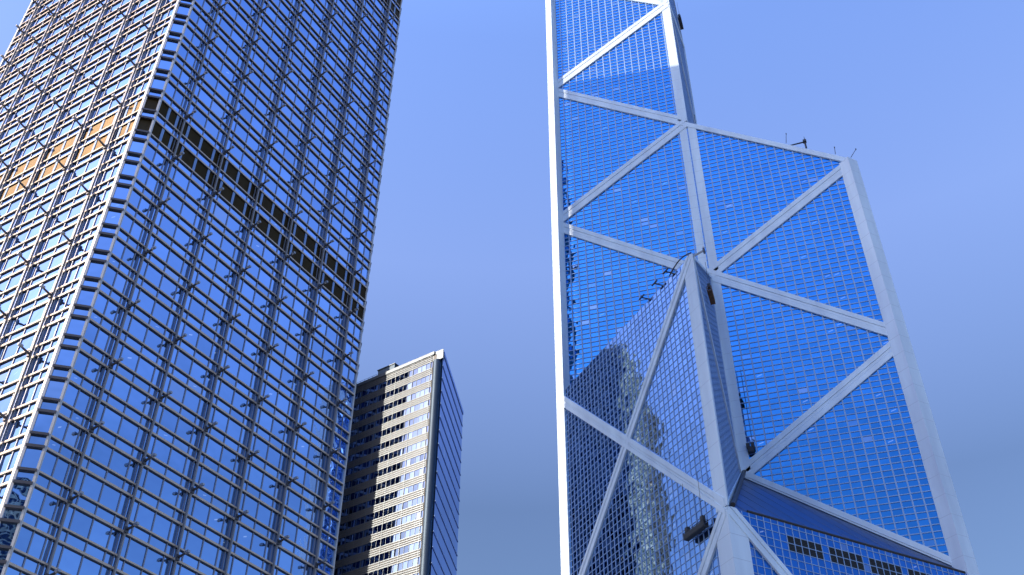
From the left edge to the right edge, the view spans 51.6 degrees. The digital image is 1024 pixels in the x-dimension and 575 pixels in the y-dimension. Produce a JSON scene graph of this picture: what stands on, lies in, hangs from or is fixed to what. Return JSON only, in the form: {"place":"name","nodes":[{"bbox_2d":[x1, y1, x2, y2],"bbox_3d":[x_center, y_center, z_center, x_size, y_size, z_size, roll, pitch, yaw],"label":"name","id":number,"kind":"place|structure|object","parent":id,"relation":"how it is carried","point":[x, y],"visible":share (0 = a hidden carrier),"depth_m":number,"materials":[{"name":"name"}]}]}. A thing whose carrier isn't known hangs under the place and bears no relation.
{"place":"outdoors","nodes":[
{"label":"outdoors","id":0,"kind":"place"},
{"bbox_2d":[334,349,463,574],"bbox_3d":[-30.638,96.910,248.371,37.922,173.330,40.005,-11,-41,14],"label":"banded tower","id":1,"kind":"structure","parent":0,"point":[400,507],"depth_m":269.75,"materials":[{"name":"grey glass"}]},
{"bbox_2d":[0,0,1023,574],"label":"sky","id":2,"kind":"structure","parent":0,"point":[928,95],"materials":[{"name":"blue"}]},
{"label":"ground","id":3,"kind":"structure","parent":0,"visible":0},
{"bbox_2d":[0,0,401,574],"bbox_3d":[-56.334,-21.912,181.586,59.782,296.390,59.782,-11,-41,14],"label":"grid tower","id":4,"kind":"structure","parent":3,"relation":"on","point":[189,194],"depth_m":141.64,"materials":[{"name":"blue glass"}]},
{"bbox_2d":[545,0,979,574],"bbox_3d":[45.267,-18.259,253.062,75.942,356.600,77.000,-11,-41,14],"label":"braced tower","id":5,"kind":"structure","parent":3,"relation":"on","point":[659,198],"depth_m":218.35,"materials":[{"name":"blue glass"}]},
{"bbox_2d":[677,5,683,29],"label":"window cleaning cradle","id":6,"kind":"object","parent":5,"relation":"attached to","point":[680,21],"depth_m":341.45,"materials":[{"name":"paint"}]},
{"bbox_2d":[682,475,708,541],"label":"window cleaning cradle","id":7,"kind":"object","parent":5,"relation":"hanging from","point":[702,524],"depth_m":166.62,"materials":[{"name":"paint"}]},
{"bbox_2d":[705,263,715,304],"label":"window cleaning cradle","id":8,"kind":"object","parent":5,"relation":"attached to","point":[710,294],"depth_m":211.32,"materials":[{"name":"metal"}]},
{"bbox_2d":[736,370,754,453],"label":"window cleaning cradle","id":9,"kind":"object","parent":5,"relation":"attached to","point":[751,449],"depth_m":210.05,"materials":[{"name":"paint"}]},
{"bbox_2d":[791,138,806,148],"bbox_3d":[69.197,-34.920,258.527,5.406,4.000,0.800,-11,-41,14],"label":"roof crane","id":10,"kind":"object","parent":5,"relation":"on","point":[804,142],"visible":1,"depth_m":258.06,"materials":[{"name":"paint"}]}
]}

